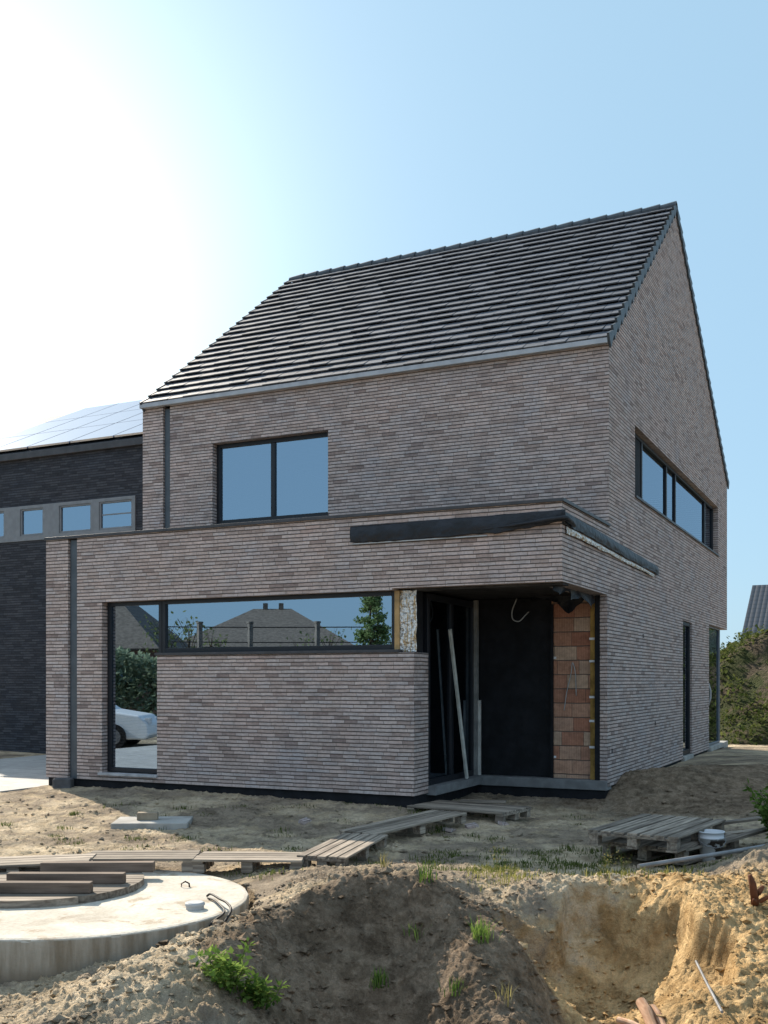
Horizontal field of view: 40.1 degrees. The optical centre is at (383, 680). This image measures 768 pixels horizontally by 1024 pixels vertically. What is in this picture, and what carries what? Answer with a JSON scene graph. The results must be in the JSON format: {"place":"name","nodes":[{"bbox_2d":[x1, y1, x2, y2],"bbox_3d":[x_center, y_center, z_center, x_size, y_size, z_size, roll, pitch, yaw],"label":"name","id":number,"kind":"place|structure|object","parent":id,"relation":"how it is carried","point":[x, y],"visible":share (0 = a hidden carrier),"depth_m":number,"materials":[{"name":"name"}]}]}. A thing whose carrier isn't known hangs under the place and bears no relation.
{"place":"outdoors","nodes":[
{"label":"outdoors","id":0,"kind":"place"},
{"bbox_2d":[0,755,48,791],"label":"driveway","id":1,"kind":"structure","parent":0,"point":[20,773],"depth_m":17.51,"materials":[{"name":"grey concrete"}]},
{"bbox_2d":[0,744,767,1023],"bbox_3d":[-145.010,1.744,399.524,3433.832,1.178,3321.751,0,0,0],"label":"ground","id":2,"kind":"structure","parent":0,"point":[707,943],"depth_m":7.50,"materials":[{"name":"brown soil"}]},
{"bbox_2d":[0,853,96,872],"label":"pallet","id":3,"kind":"object","parent":2,"relation":"on","point":[13,863],"visible":0.5,"depth_m":8.98,"materials":[{"name":"brown wood"}]},
{"bbox_2d":[53,778,73,787],"bbox_3d":[-4.594,1.502,15.072,0.260,0.220,0.200,0,0,0],"label":"stone block","id":4,"kind":"object","parent":2,"relation":"on","point":[63,782],"depth_m":14.97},
{"bbox_2d":[0,399,144,753],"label":"dark house","id":5,"kind":"structure","parent":2,"relation":"on","point":[79,472],"depth_m":23.42,"materials":[{"name":"brick"}]},
{"bbox_2d":[0,511,3,537],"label":"window","id":6,"kind":"structure","parent":5,"relation":"in","point":[1,513],"depth_m":23.86,"materials":[{"name":"blue glass"}]},
{"bbox_2d":[21,508,42,535],"bbox_3d":[-7.820,-3.540,23.462,0.680,0.600,0.080,0,0,26],"label":"window","id":7,"kind":"structure","parent":5,"relation":"in","point":[31,519],"depth_m":23.47,"materials":[{"name":"blue glass"}]},
{"bbox_2d":[60,503,90,532],"bbox_3d":[-6.695,-3.540,22.917,0.900,0.600,0.080,0,0,26],"label":"window","id":8,"kind":"structure","parent":5,"relation":"in","point":[73,518],"depth_m":22.92,"materials":[{"name":"blue glass"}]},
{"bbox_2d":[100,499,131,529],"bbox_3d":[-5.691,-3.540,22.432,0.890,0.600,0.080,0,0,26],"label":"window","id":9,"kind":"structure","parent":5,"relation":"in","point":[117,521],"depth_m":22.43,"materials":[{"name":"blue glass"}]},
{"bbox_2d":[0,870,248,983],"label":"rainwater tank","id":10,"kind":"object","parent":2,"relation":"on","point":[48,942],"visible":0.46,"depth_m":7.16,"materials":[{"name":"concrete"}]},
{"bbox_2d":[0,866,143,908],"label":"round wooden cover","id":11,"kind":"object","parent":10,"relation":"on","point":[131,884],"visible":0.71,"depth_m":7.86,"materials":[{"name":"brown wood"}]},
{"bbox_2d":[0,881,92,893],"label":"timber beam","id":12,"kind":"structure","parent":11,"relation":"on","point":[46,887],"depth_m":7.88,"materials":[{"name":"brown wood"}]},
{"bbox_2d":[6,872,125,883],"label":"timber beam","id":13,"kind":"structure","parent":11,"relation":"on","point":[107,877],"depth_m":8.26,"materials":[{"name":"brown wood"}]},
{"bbox_2d":[40,861,154,871],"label":"timber beam","id":14,"kind":"structure","parent":11,"relation":"on","point":[97,866],"depth_m":8.76,"materials":[{"name":"brown wood"}]},
{"bbox_2d":[185,900,204,910],"bbox_3d":[-1.368,1.624,7.613,0.144,0.052,0.144,0,0,0],"label":"pipe cap","id":15,"kind":"object","parent":10,"relation":"on","point":[194,905],"visible":1,"depth_m":7.56,"materials":[{"name":"white plastic"}]},
{"bbox_2d":[206,893,231,926],"bbox_3d":[-1.202,1.720,7.661,0.183,0.264,0.779,0,0,-10],"label":"rubber hose","id":16,"kind":"object","parent":10,"relation":"hanging from","point":[221,906],"visible":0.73,"depth_m":7.52,"materials":[{"name":"grey rubber"}]},
{"bbox_2d":[87,850,200,871],"bbox_3d":[-2.141,1.590,9.280,0.997,0.120,0.460,0,0,-1],"label":"pallet","id":17,"kind":"object","parent":2,"relation":"on","point":[186,857],"visible":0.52,"depth_m":9.22,"materials":[{"name":"brown wood"}]},
{"bbox_2d":[111,816,192,829],"bbox_3d":[-2.623,1.637,11.948,0.840,0.125,0.600,0,0,-4],"label":"concrete slab","id":18,"kind":"object","parent":2,"relation":"on","point":[174,822],"depth_m":11.68,"materials":[{"name":"grey concrete"}]},
{"bbox_2d":[137,811,158,819],"bbox_3d":[-2.683,1.532,11.948,0.230,0.085,0.120,0,0,-6],"label":"paving brick","id":19,"kind":"object","parent":18,"relation":"on","point":[148,815],"visible":1,"depth_m":11.89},
{"bbox_2d":[188,937,255,993],"bbox_3d":[-0.821,1.460,5.371,0.369,0.253,0.311,0,0,0],"label":"weed plant","id":20,"kind":"object","parent":2,"relation":"on","point":[227,969],"visible":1,"depth_m":5.33,"materials":[{"name":"green plant"}]},
{"bbox_2d":[192,851,303,872],"bbox_3d":[-1.169,1.595,9.250,0.957,0.120,0.440,0,0,3],"label":"pallet","id":21,"kind":"object","parent":2,"relation":"on","point":[204,861],"visible":0.84,"depth_m":9.10,"materials":[{"name":"brown wood"}]},
{"bbox_2d":[235,969,288,1009],"bbox_3d":[-0.618,1.599,5.400,0.300,0.244,0.206,0,0,-38],"label":"weed plant","id":22,"kind":"object","parent":2,"relation":"on","point":[259,994],"visible":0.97,"depth_m":5.37,"materials":[{"name":"green plant"}]},
{"bbox_2d":[298,817,311,824],"bbox_3d":[-0.900,1.603,11.993,0.104,0.054,0.143,11,12,37],"label":"brick fragment","id":23,"kind":"object","parent":2,"relation":"on","point":[304,821],"visible":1,"depth_m":11.96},
{"bbox_2d":[297,833,387,866],"bbox_3d":[-0.360,1.580,9.799,0.460,0.120,1.418,0,0,15],"label":"pallet","id":24,"kind":"object","parent":2,"relation":"on","point":[342,849],"visible":0.95,"depth_m":9.60,"materials":[{"name":"brown wood"}]},
{"bbox_2d":[1,801,732,880],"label":"weeds","id":25,"kind":"object","parent":2,"relation":"on","point":[576,864],"visible":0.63,"depth_m":9.80,"materials":[{"name":"green plant"}]},
{"bbox_2d":[369,968,389,990],"bbox_3d":[-0.032,1.668,5.912,0.112,0.118,0.203,0,0,18],"label":"grass tuft","id":26,"kind":"object","parent":2,"relation":"on","point":[377,978],"visible":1,"depth_m":5.93,"materials":[{"name":"green plant"}]},
{"bbox_2d":[0,786,767,1023],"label":"rubble","id":27,"kind":"object","parent":2,"relation":"on","point":[113,976],"visible":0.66,"depth_m":6.32,"materials":[{"name":"brown soil"}]},
{"bbox_2d":[380,852,391,867],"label":"grass tuft","id":28,"kind":"object","parent":2,"relation":"on","point":[383,863],"visible":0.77,"depth_m":8.18,"materials":[{"name":"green plant"}]},
{"bbox_2d":[44,201,728,807],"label":"brick house","id":29,"kind":"structure","parent":2,"relation":"on","point":[370,483],"depth_m":14.79,"materials":[{"name":"brick"}]},
{"bbox_2d":[108,600,161,773],"bbox_3d":[-3.499,0.086,14.843,0.960,2.408,0.080,0,0,26],"label":"window","id":30,"kind":"structure","parent":29,"relation":"in","point":[134,628],"depth_m":14.86,"materials":[{"name":"glass"}]},
{"bbox_2d":[211,432,328,524],"bbox_3d":[-1.750,-3.120,16.361,2.134,1.320,0.220,0,0,26],"label":"window","id":31,"kind":"structure","parent":29,"relation":"in","point":[283,477],"depth_m":16.39,"materials":[{"name":"glass"}]},
{"bbox_2d":[162,591,393,652],"bbox_3d":[-1.451,-0.754,13.851,3.579,0.728,0.080,0,0,26],"label":"window","id":32,"kind":"structure","parent":29,"relation":"in","point":[357,620],"depth_m":13.79,"materials":[{"name":"glass"}]},
{"bbox_2d":[423,593,473,785],"bbox_3d":[0.881,0.115,14.055,0.080,2.450,1.660,0,0,26],"label":"glazed door","id":33,"kind":"structure","parent":29,"relation":"in","point":[441,614],"depth_m":13.97,"materials":[{"name":"metal"}]},
{"bbox_2d":[448,629,468,778],"bbox_3d":[0.993,0.318,14.013,0.030,2.048,0.051,0,13,33],"label":"leaning lath","id":34,"kind":"object","parent":29,"relation":"on","point":[458,702],"visible":1,"depth_m":13.99,"materials":[{"name":"brown wood"}]},
{"bbox_2d":[479,598,551,776],"bbox_3d":[1.830,0.088,14.652,1.070,2.457,0.060,0,0,26],"label":"door panel","id":35,"kind":"structure","parent":29,"relation":"in","point":[515,657],"depth_m":14.62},
{"bbox_2d":[635,433,712,549],"bbox_3d":[5.316,-3.232,19.114,0.080,1.025,8.110,0,0,26],"label":"window","id":36,"kind":"structure","parent":29,"relation":"in","point":[656,482],"depth_m":18.56,"materials":[{"name":"glass"}]},
{"bbox_2d":[683,621,689,754],"bbox_3d":[5.516,0.132,19.367,0.080,2.435,0.920,0,0,26],"label":"window","id":37,"kind":"structure","parent":29,"relation":"in","point":[686,626],"depth_m":19.61,"materials":[{"name":"glass"}]},
{"bbox_2d":[709,626,719,745],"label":"corner window","id":38,"kind":"structure","parent":29,"relation":"in","point":[714,633],"depth_m":22.81,"materials":[{"name":"glass"}]},
{"bbox_2d":[339,810,466,845],"bbox_3d":[0.239,1.555,11.249,0.460,0.120,1.716,0,1,37],"label":"pallet","id":39,"kind":"object","parent":2,"relation":"on","point":[418,822],"visible":0.77,"depth_m":11.18,"materials":[{"name":"brown wood"}]},
{"bbox_2d":[401,922,423,941],"bbox_3d":[0.182,1.456,6.151,0.219,0.118,0.111,0,0,-41],"label":"grass tuft","id":40,"kind":"object","parent":2,"relation":"on","point":[415,930],"visible":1,"depth_m":6.15,"materials":[{"name":"green plant"}]},
{"bbox_2d":[416,860,436,883],"bbox_3d":[0.257,1.154,6.422,0.134,0.140,0.210,0,0,0],"label":"grass tuft","id":41,"kind":"object","parent":2,"relation":"on","point":[423,874],"visible":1,"depth_m":6.41,"materials":[{"name":"green plant"}]},
{"bbox_2d":[442,827,455,832],"bbox_3d":[0.708,1.637,11.547,0.140,0.050,0.104,7,-5,31],"label":"brick fragment","id":42,"kind":"object","parent":2,"relation":"on","point":[449,830],"visible":1,"depth_m":11.51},
{"bbox_2d":[436,975,463,996],"bbox_3d":[0.379,1.653,5.704,0.155,0.096,0.173,0,0,-41],"label":"grass tuft","id":43,"kind":"object","parent":2,"relation":"on","point":[454,988],"visible":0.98,"depth_m":5.71,"materials":[{"name":"green plant"}]},
{"bbox_2d":[407,800,531,822],"bbox_3d":[1.020,1.560,12.620,1.296,0.120,0.750,0,0,34],"label":"pallet","id":44,"kind":"object","parent":2,"relation":"on","point":[503,811],"visible":0.81,"depth_m":12.47,"materials":[{"name":"grey wood"}]},
{"bbox_2d":[460,799,505,803],"bbox_3d":[1.220,1.482,12.950,0.560,0.025,0.180,0,0,10],"label":"plank","id":45,"kind":"object","parent":44,"relation":"on","point":[482,801],"visible":1,"depth_m":12.89,"materials":[{"name":"grey wood"}]},
{"bbox_2d":[465,822,478,828],"bbox_3d":[0.976,1.621,11.745,0.144,0.048,0.100,-6,11,-23],"label":"brick fragment","id":46,"kind":"object","parent":2,"relation":"on","point":[471,825],"visible":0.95,"depth_m":11.71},
{"bbox_2d":[465,914,500,944],"bbox_3d":[0.555,1.411,6.004,0.219,0.151,0.172,0,0,40],"label":"grass tuft","id":47,"kind":"object","parent":2,"relation":"on","point":[478,931],"visible":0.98,"depth_m":5.99,"materials":[{"name":"green plant"}]},
{"bbox_2d":[489,847,507,871],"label":"dry stalks","id":48,"kind":"object","parent":2,"relation":"on","point":[498,859],"visible":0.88,"depth_m":8.91,"materials":[{"name":"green plant"}]},
{"bbox_2d":[493,979,512,1006],"bbox_3d":[0.636,1.654,5.599,0.134,0.141,0.128,0,0,-42],"label":"grass tuft","id":49,"kind":"object","parent":2,"relation":"on","point":[505,994],"visible":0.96,"depth_m":5.61,"materials":[{"name":"green plant"}]},
{"bbox_2d":[498,821,508,825],"bbox_3d":[1.358,1.624,11.946,0.090,0.051,0.136,9,3,-20],"label":"brick fragment","id":50,"kind":"object","parent":2,"relation":"on","point":[502,823],"visible":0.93,"depth_m":11.90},
{"bbox_2d":[464,861,703,891],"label":"grass","id":51,"kind":"structure","parent":2,"relation":"on","point":[598,873],"depth_m":8.26,"materials":[{"name":"green plant"}]},
{"bbox_2d":[597,846,612,871],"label":"dry stalks","id":52,"kind":"object","parent":2,"relation":"on","point":[606,862],"visible":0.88,"depth_m":8.87,"materials":[{"name":"green plant"}]},
{"bbox_2d":[615,846,630,873],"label":"dry stalks","id":53,"kind":"object","parent":2,"relation":"on","point":[625,863],"visible":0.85,"depth_m":8.91,"materials":[{"name":"green plant"}]},
{"bbox_2d":[616,1016,638,1023],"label":"log","id":54,"kind":"object","parent":2,"relation":"on","point":[620,1020],"visible":1,"depth_m":6.08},
{"bbox_2d":[636,997,656,1023],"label":"log","id":55,"kind":"object","parent":54,"relation":"on","point":[645,1009],"visible":1,"depth_m":6.09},
{"bbox_2d":[650,1004,665,1023],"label":"log","id":56,"kind":"object","parent":2,"relation":"on","point":[656,1011],"visible":0.77,"depth_m":6.09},
{"bbox_2d":[601,833,739,864],"bbox_3d":[2.780,1.580,10.150,0.850,0.140,1.250,0,0,41],"label":"pallet","id":57,"kind":"object","parent":2,"relation":"on","point":[646,854],"visible":0.35,"depth_m":9.84,"materials":[{"name":"grey wood"}]},
{"bbox_2d":[588,813,725,852],"bbox_3d":[2.620,1.435,10.020,0.850,0.140,1.450,0,0,34],"label":"pallet","id":58,"kind":"object","parent":57,"relation":"on","point":[672,830],"visible":0.96,"depth_m":9.73,"materials":[{"name":"grey wood"}]},
{"bbox_2d":[725,828,757,833],"bbox_3d":[3.449,1.535,10.559,0.923,0.029,0.100,-2,1,-22],"label":"plank","id":59,"kind":"object","parent":57,"relation":"on","point":[737,832],"visible":0.12,"depth_m":10.59,"materials":[{"name":"grey wood"}]},
{"bbox_2d":[637,844,764,868],"bbox_3d":[2.885,1.439,8.850,1.999,0.100,0.036,0,0,-30],"label":"metal pole","id":60,"kind":"object","parent":2,"relation":"on","point":[687,858],"visible":0.89,"depth_m":8.64,"materials":[{"name":"grey metal"}]},
{"bbox_2d":[695,960,722,1013],"bbox_3d":[1.889,1.768,6.140,0.016,0.091,1.304,0,0,11],"label":"metal bar","id":61,"kind":"object","parent":2,"relation":"on","point":[709,988],"visible":1,"depth_m":6.03,"materials":[{"name":"silver metal"}]},
{"bbox_2d":[697,829,725,861],"bbox_3d":[3.020,1.524,9.713,0.258,0.278,0.263,0,0,0],"label":"bucket","id":62,"kind":"object","parent":2,"relation":"on","point":[710,840],"visible":0.88,"depth_m":9.63,"materials":[{"name":"white plastic"}]},
{"bbox_2d":[724,816,762,824],"bbox_3d":[3.760,1.505,11.277,1.024,0.028,0.090,-2,1,-29],"label":"plank","id":63,"kind":"object","parent":2,"relation":"on","point":[742,820],"visible":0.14,"depth_m":11.30,"materials":[{"name":"grey wood"}]},
{"bbox_2d":[723,827,766,843],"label":"plank","id":64,"kind":"object","parent":2,"relation":"on","point":[744,835],"visible":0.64,"depth_m":10.05,"materials":[{"name":"grey wood"}]},
{"bbox_2d":[742,585,767,637],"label":"house","id":65,"kind":"structure","parent":2,"relation":"on","point":[757,611],"depth_m":52.72,"materials":[{"name":"brick"}]},
{"bbox_2d":[743,778,767,838],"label":"shrub","id":66,"kind":"object","parent":2,"relation":"on","point":[763,811],"visible":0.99,"depth_m":10.26,"materials":[{"name":"green plant"}]},
{"bbox_2d":[748,874,767,905],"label":"tree root","id":67,"kind":"object","parent":2,"relation":"on","point":[755,893],"visible":1,"depth_m":7.23,"materials":[{"name":"brown wood"}]},
{"bbox_2d":[0,0,767,649],"label":"sky","id":68,"kind":"structure","parent":0,"point":[167,166],"materials":[{"name":"blue"}]},
{"bbox_2d":[720,624,767,744],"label":"hedge","id":69,"kind":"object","parent":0,"point":[751,665],"depth_m":28.17,"materials":[{"name":"plant"}]}
]}

